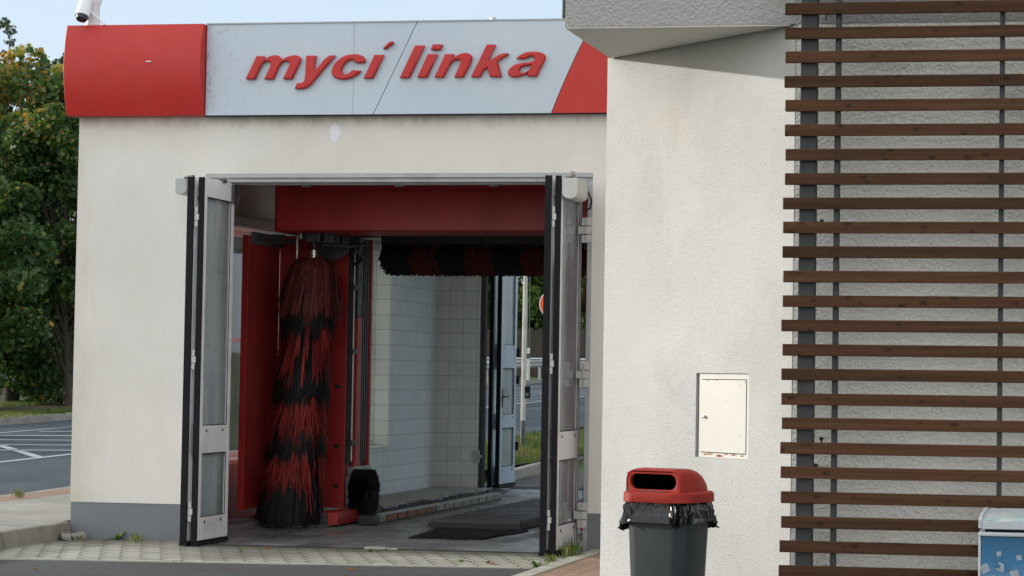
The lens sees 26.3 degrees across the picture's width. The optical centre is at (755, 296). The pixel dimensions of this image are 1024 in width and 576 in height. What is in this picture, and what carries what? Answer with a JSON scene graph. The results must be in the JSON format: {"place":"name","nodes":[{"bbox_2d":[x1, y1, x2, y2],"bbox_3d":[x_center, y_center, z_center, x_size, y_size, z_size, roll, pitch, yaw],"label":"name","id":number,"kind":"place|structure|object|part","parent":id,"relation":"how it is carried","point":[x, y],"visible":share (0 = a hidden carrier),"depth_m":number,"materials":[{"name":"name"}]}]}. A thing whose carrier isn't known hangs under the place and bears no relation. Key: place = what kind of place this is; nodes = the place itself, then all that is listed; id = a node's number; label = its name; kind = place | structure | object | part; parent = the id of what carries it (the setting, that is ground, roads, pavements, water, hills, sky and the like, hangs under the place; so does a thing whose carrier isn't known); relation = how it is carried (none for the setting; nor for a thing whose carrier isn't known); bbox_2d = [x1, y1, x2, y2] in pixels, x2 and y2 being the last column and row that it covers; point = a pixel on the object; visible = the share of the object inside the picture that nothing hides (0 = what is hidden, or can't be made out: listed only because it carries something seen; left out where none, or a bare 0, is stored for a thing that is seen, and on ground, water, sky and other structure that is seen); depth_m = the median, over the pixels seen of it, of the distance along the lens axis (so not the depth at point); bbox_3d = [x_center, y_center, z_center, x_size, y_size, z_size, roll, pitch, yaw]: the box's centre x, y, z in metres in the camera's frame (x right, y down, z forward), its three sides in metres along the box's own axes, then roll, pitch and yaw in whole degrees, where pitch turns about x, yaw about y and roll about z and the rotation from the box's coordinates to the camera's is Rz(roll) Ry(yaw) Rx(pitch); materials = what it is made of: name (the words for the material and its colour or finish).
{"place":"outdoors","nodes":[
{"label":"outdoors","id":0,"kind":"place"},
{"bbox_2d":[0,494,70,529],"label":"sidewalk","id":1,"kind":"structure","parent":0,"point":[27,512],"depth_m":22.17,"materials":[{"name":"grey concrete"}]},
{"bbox_2d":[0,488,69,501],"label":"sidewalk border","id":2,"kind":"object","parent":1,"relation":"on","point":[44,494],"visible":0.17,"depth_m":25.07,"materials":[{"name":"grey concrete"}]},
{"bbox_2d":[11,487,25,497],"bbox_3d":[-8.314,2.213,24.402,0.222,0.128,0.191,2,-2,-27],"label":"weed","id":3,"kind":"object","parent":2,"relation":"on","point":[18,492],"visible":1,"depth_m":24.38,"materials":[{"name":"green plant"}]},
{"bbox_2d":[0,399,71,417],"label":"grass","id":4,"kind":"structure","parent":0,"point":[40,411],"depth_m":49.99,"materials":[{"name":"green plant"}]},
{"bbox_2d":[0,560,530,575],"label":"forecourt asphalt","id":5,"kind":"structure","parent":0,"point":[53,568],"depth_m":17.70,"materials":[{"name":"grey asphalt"}]},
{"bbox_2d":[513,549,599,575],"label":"footpath kerb","id":6,"kind":"structure","parent":5,"relation":"on","point":[556,564],"depth_m":18.38,"materials":[{"name":"grey concrete"}]},
{"bbox_2d":[618,467,719,575],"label":"litter bin","id":7,"kind":"object","parent":5,"relation":"on","point":[668,519],"visible":1,"depth_m":10.96,"materials":[{"name":"black plastic"}]},
{"bbox_2d":[978,507,1023,575],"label":"ice freezer","id":8,"kind":"object","parent":5,"relation":"on","point":[1001,544],"visible":1,"depth_m":10.31,"materials":[{"name":"metal"}]},
{"bbox_2d":[0,0,561,282],"label":"sky","id":9,"kind":"structure","parent":0,"point":[39,23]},
{"bbox_2d":[0,538,569,566],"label":"forecourt paving","id":10,"kind":"structure","parent":0,"point":[127,549],"depth_m":19.16,"materials":[{"name":"grey concrete"}]},
{"bbox_2d":[61,531,86,540],"bbox_3d":[-6.494,2.277,20.564,0.259,0.083,0.290,2,-3,-34],"label":"broken paver","id":11,"kind":"object","parent":10,"relation":"on","point":[68,535],"visible":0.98,"depth_m":20.51,"materials":[{"name":"grey concrete"}]},
{"bbox_2d":[106,531,124,539],"bbox_3d":[-6.107,2.279,20.640,0.190,0.082,0.204,0,-2,9],"label":"weed","id":12,"kind":"object","parent":10,"relation":"on","point":[117,536],"visible":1,"depth_m":20.62,"materials":[{"name":"green plant"}]},
{"bbox_2d":[130,534,142,542],"bbox_3d":[-5.789,2.266,20.250,0.142,0.085,0.115,0,-2,9],"label":"weed","id":13,"kind":"object","parent":10,"relation":"on","point":[136,540],"visible":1,"depth_m":20.27,"materials":[{"name":"green plant"}]},
{"bbox_2d":[178,544,564,553],"bbox_3d":[-3.486,2.337,19.895,3.790,0.034,0.120,0,-2,9],"label":"drain channel","id":14,"kind":"object","parent":10,"relation":"on","point":[363,548],"visible":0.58,"depth_m":19.89,"materials":[{"name":"metal"}]},
{"bbox_2d":[364,546,398,549],"bbox_3d":[-3.415,2.305,19.797,0.300,0.028,0.085,0,-2,9],"label":"loose paver","id":15,"kind":"object","parent":10,"relation":"on","point":[375,548],"visible":1,"depth_m":19.77,"materials":[{"name":"grey concrete"}]},
{"bbox_2d":[543,553,555,563],"bbox_3d":[-1.766,2.240,18.501,0.111,0.104,0.163,0,-2,9],"label":"weed","id":16,"kind":"object","parent":10,"relation":"on","point":[549,558],"visible":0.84,"depth_m":18.52,"materials":[{"name":"green plant"}]},
{"bbox_2d":[559,544,580,557],"bbox_3d":[-1.650,2.249,19.156,0.246,0.139,0.216,0,-2,9],"label":"weed","id":17,"kind":"object","parent":10,"relation":"on","point":[569,552],"visible":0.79,"depth_m":19.13,"materials":[{"name":"green plant"}]},
{"bbox_2d":[557,543,583,555],"bbox_3d":[-1.631,2.270,19.399,0.247,0.116,0.254,2,-3,-32],"label":"weed","id":18,"kind":"object","parent":10,"relation":"on","point":[575,546],"visible":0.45,"depth_m":19.41,"materials":[{"name":"green plant"}]},
{"bbox_2d":[563,536,589,551],"bbox_3d":[-1.647,2.249,19.622,0.305,0.174,0.303,2,-3,-35],"label":"weed","id":19,"kind":"object","parent":10,"relation":"on","point":[572,543],"visible":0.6,"depth_m":19.62,"materials":[{"name":"green plant"}]},
{"bbox_2d":[0,376,583,568],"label":"ground","id":20,"kind":"structure","parent":0,"point":[581,465],"depth_m":39.20,"materials":[{"name":"grey concrete"}]},
{"bbox_2d":[0,375,27,399],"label":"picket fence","id":21,"kind":"object","parent":20,"relation":"on","point":[1,396],"visible":0.05,"depth_m":59.85,"materials":[{"name":"grey"}]},
{"bbox_2d":[0,17,33,175],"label":"tree","id":22,"kind":"object","parent":20,"relation":"on","point":[6,26],"visible":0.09,"depth_m":83.66,"materials":[{"name":"green plant"}]},
{"bbox_2d":[0,174,61,384],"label":"tree","id":23,"kind":"object","parent":20,"relation":"on","point":[29,250],"visible":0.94,"depth_m":51.05,"materials":[{"name":"green plant"}]},
{"bbox_2d":[0,404,68,411],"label":"earth strip","id":24,"kind":"object","parent":20,"relation":"on","point":[53,406],"visible":0.05,"depth_m":52.98,"materials":[{"name":"soil"}]},
{"bbox_2d":[0,521,70,549],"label":"kerb","id":25,"kind":"structure","parent":20,"relation":"on","point":[28,535],"depth_m":19.94,"materials":[{"name":"grey concrete"}]},
{"bbox_2d":[0,327,73,395],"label":"shrub","id":26,"kind":"object","parent":20,"relation":"on","point":[34,386],"depth_m":63.88,"materials":[{"name":"green plant"}]},
{"bbox_2d":[0,43,78,404],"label":"tree","id":27,"kind":"object","parent":20,"relation":"on","point":[26,366],"visible":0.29,"depth_m":54.46,"materials":[{"name":"green plant"}]},
{"bbox_2d":[0,102,79,405],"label":"tree","id":28,"kind":"object","parent":20,"relation":"on","point":[19,200],"visible":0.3,"depth_m":53.09,"materials":[{"name":"green plant"}]},
{"bbox_2d":[7,158,75,346],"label":"shrub","id":29,"kind":"object","parent":20,"relation":"on","point":[72,212],"depth_m":68.08,"materials":[{"name":"green plant"}]},
{"bbox_2d":[18,61,74,255],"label":"tree","id":30,"kind":"object","parent":20,"relation":"on","point":[47,67],"visible":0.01,"depth_m":85.09,"materials":[{"name":"green plant"}]},
{"bbox_2d":[34,339,73,404],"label":"shrub","id":31,"kind":"object","parent":20,"relation":"on","point":[59,400],"visible":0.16,"depth_m":55.34,"materials":[{"name":"green plant"}]},
{"bbox_2d":[42,53,74,228],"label":"tree","id":32,"kind":"object","parent":20,"relation":"on","point":[56,61],"visible":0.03,"depth_m":81.73,"materials":[{"name":"green plant"}]},
{"bbox_2d":[0,558,534,568],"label":"paving edge","id":33,"kind":"object","parent":20,"relation":"on","point":[266,563],"visible":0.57,"depth_m":18.26,"materials":[{"name":"grey concrete"}]},
{"bbox_2d":[529,560,542,567],"bbox_3d":[-1.840,2.242,18.192,0.117,0.073,0.200,-1,-3,40],"label":"weed","id":34,"kind":"object","parent":33,"relation":"on","point":[535,565],"visible":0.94,"depth_m":18.17,"materials":[{"name":"green plant"}]},
{"bbox_2d":[0,378,583,500],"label":"road kerb","id":35,"kind":"structure","parent":20,"relation":"on","point":[32,419],"depth_m":45.04,"materials":[{"name":"grey concrete"}]},
{"bbox_2d":[70,114,606,555],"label":"car wash building","id":36,"kind":"structure","parent":20,"relation":"on","point":[171,211],"depth_m":20.72,"materials":[{"name":"paint"}]},
{"bbox_3d":[-5.186,0.610,20.349,0.076,3.402,0.744,0,-2,9],"label":"folding door","id":37,"kind":"part","parent":36,"relation":"part of","materials":[{"name":"white metal"}]},
{"bbox_3d":[-5.105,0.611,20.354,0.095,3.402,0.750,0,-2,9],"label":"folding door","id":38,"kind":"part","parent":36,"relation":"part of","materials":[{"name":"white metal"}]},
{"bbox_3d":[-5.553,0.603,26.038,0.052,2.519,5.457,0,-2,9],"label":"window","id":39,"kind":"part","parent":36,"relation":"part of","materials":[{"name":"white metal"}]},
{"bbox_2d":[64,18,608,116],"bbox_3d":[-3.271,-2.145,20.326,6.755,0.892,0.240,0,-2,9],"label":"fascia sign","id":40,"kind":"object","parent":36,"relation":"attached to","point":[553,66],"visible":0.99,"depth_m":20.45,"materials":[{"name":"red plastic"},{"name":"red paint"},{"name":"grey aluminium"}]},
{"bbox_2d":[75,0,104,24],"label":"security camera","id":41,"kind":"object","parent":40,"relation":"on","point":[88,12],"visible":1,"depth_m":20.74,"materials":[{"name":"white plastic"}]},
{"bbox_3d":[-3.704,1.066,31.337,0.069,3.372,0.874,0,-2,9],"label":"folding door","id":42,"kind":"part","parent":36,"relation":"part of","materials":[{"name":"black metal"}]},
{"bbox_3d":[-3.563,1.069,31.361,0.131,3.372,0.924,0,-2,9],"label":"folding door","id":43,"kind":"part","parent":36,"relation":"part of","materials":[{"name":"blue metal"}]},
{"bbox_2d":[525,290,530,398],"bbox_3d":[-3.334,0.196,31.912,0.080,2.620,0.056,0,-2,9],"label":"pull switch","id":44,"kind":"object","parent":36,"relation":"hanging from","point":[528,392],"visible":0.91,"depth_m":31.88,"materials":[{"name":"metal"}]},
{"bbox_3d":[-1.811,0.631,19.807,0.074,3.402,0.854,0,-2,9],"label":"folding door","id":45,"kind":"part","parent":36,"relation":"part of","materials":[{"name":"black metal"}]},
{"bbox_3d":[-1.736,0.632,19.813,0.090,3.402,0.860,0,-2,9],"label":"folding door","id":46,"kind":"part","parent":36,"relation":"part of","materials":[{"name":"white metal"}]},
{"bbox_2d":[487,284,542,328],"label":"shrub","id":47,"kind":"object","parent":20,"relation":"on","point":[534,291],"visible":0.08,"depth_m":99.82,"materials":[{"name":"green plant"}]},
{"bbox_2d":[487,275,543,321],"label":"tree","id":48,"kind":"object","parent":20,"relation":"on","point":[520,283],"visible":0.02,"depth_m":100.85,"materials":[{"name":"green plant"}]},
{"bbox_2d":[526,348,529,379],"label":"marker post","id":49,"kind":"object","parent":20,"relation":"on","point":[528,357],"visible":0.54,"depth_m":86.34,"materials":[{"name":"white paint"}]},
{"bbox_2d":[485,471,583,490],"bbox_3d":[2.387,3.094,37.992,10.950,0.001,16.000,0,-2,9],"label":"apron","id":50,"kind":"object","parent":20,"relation":"on","point":[531,482],"depth_m":32.69,"materials":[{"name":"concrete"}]},
{"bbox_2d":[485,428,583,469],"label":"verge","id":51,"kind":"structure","parent":20,"relation":"on","point":[531,457],"depth_m":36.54,"materials":[{"name":"green plant"}]},
{"bbox_2d":[520,276,527,447],"bbox_3d":[-4.159,0.322,39.123,0.100,4.936,0.090,0,-2,9],"label":"sign post","id":52,"kind":"object","parent":51,"relation":"on","point":[524,359],"visible":0.62,"depth_m":39.05,"materials":[{"name":"metal"}]},
{"bbox_2d":[486,360,584,382],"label":"guard rail","id":53,"kind":"object","parent":20,"relation":"on","point":[537,363],"visible":0.06,"depth_m":89.00,"materials":[{"name":"silver metal"}]},
{"bbox_2d":[487,357,584,361],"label":"guard rail","id":54,"kind":"object","parent":20,"relation":"on","point":[535,359],"visible":0.04,"depth_m":92.91,"materials":[{"name":"silver metal"}]},
{"bbox_2d":[487,328,585,376],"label":"board fence","id":55,"kind":"object","parent":20,"relation":"on","point":[535,342],"visible":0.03,"depth_m":98.71,"materials":[{"name":"brown wood"}]},
{"bbox_2d":[488,276,586,319],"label":"tree","id":56,"kind":"object","parent":20,"relation":"on","point":[536,280],"visible":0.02,"depth_m":100.78,"materials":[{"name":"green plant"}]},
{"bbox_2d":[515,454,583,479],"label":"apron kerb","id":57,"kind":"structure","parent":20,"relation":"on","point":[524,471],"depth_m":34.96,"materials":[{"name":"grey concrete"}]},
{"bbox_2d":[517,290,585,329],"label":"shrub","id":58,"kind":"object","parent":20,"relation":"on","point":[536,325],"visible":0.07,"depth_m":99.34,"materials":[{"name":"green plant"}]},
{"bbox_2d":[535,553,599,575],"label":"footpath","id":59,"kind":"structure","parent":20,"relation":"on","point":[589,566],"depth_m":17.93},
{"bbox_2d":[565,0,1023,575],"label":"shop building","id":60,"kind":"structure","parent":20,"relation":"on","point":[697,264],"depth_m":11.68,"materials":[{"name":"paint"}]},
{"bbox_2d":[779,0,1023,575],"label":"slatted screen","id":61,"kind":"object","parent":60,"relation":"attached to","point":[807,300],"visible":1,"depth_m":11.16,"materials":[{"name":"brown wood"}]},
{"bbox_2d":[0,383,584,494],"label":"road","id":62,"kind":"structure","parent":0,"point":[31,475],"depth_m":35.86,"materials":[{"name":"grey asphalt"}]},
{"bbox_2d":[0,386,584,462],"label":"road marking","id":63,"kind":"object","parent":62,"relation":"on","point":[19,451],"visible":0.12,"depth_m":36.64,"materials":[{"name":"white paint"}]},
{"bbox_2d":[539,295,542,312],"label":"round sign","id":64,"kind":"object","parent":62,"relation":"on","point":[541,303],"visible":0.14,"depth_m":53.47,"materials":[{"name":"red metal"}]},
{"bbox_2d":[210,489,584,552],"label":"bay floor","id":65,"kind":"structure","parent":0,"point":[395,534],"depth_m":21.51,"materials":[{"name":"grey concrete"}]},
{"bbox_2d":[237,185,587,530],"bbox_3d":[-2.987,0.664,23.059,4.650,3.548,1.991,0,-2,9],"label":"wash gantry","id":66,"kind":"object","parent":65,"relation":"on","point":[304,436],"visible":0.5,"depth_m":22.68,"materials":[{"name":"red plastic"}]},
{"bbox_2d":[358,493,500,525],"bbox_3d":[-3.729,2.482,25.518,0.200,0.110,5.160,0,-2,9],"label":"guide rail","id":67,"kind":"object","parent":65,"relation":"on","point":[381,518],"visible":1,"depth_m":24.86,"materials":[{"name":"metal"},{"name":"concrete"},{"name":"dark stone"}]},
{"bbox_2d":[382,487,505,512],"bbox_3d":[-3.914,2.537,26.993,0.159,0.105,5.500,0,-2,9],"label":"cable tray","id":68,"kind":"object","parent":65,"relation":"on","point":[420,502],"visible":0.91,"depth_m":26.87,"materials":[{"name":"metal"}]},
{"bbox_2d":[408,528,528,539],"bbox_3d":[-2.922,2.392,21.831,0.970,0.021,1.300,0,-2,9],"label":"rubber mat","id":69,"kind":"object","parent":65,"relation":"on","point":[459,533],"visible":1,"depth_m":21.72,"materials":[{"name":"black rubber"}]},
{"bbox_2d":[428,498,582,529],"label":"chassis wash platform","id":70,"kind":"structure","parent":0,"point":[520,515],"depth_m":23.09,"materials":[{"name":"black metal"}]},
{"bbox_2d":[562,0,565,17],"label":"flue pipe","id":71,"kind":"object","parent":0,"point":[563,8],"depth_m":24.76,"materials":[{"name":"silver metal"}]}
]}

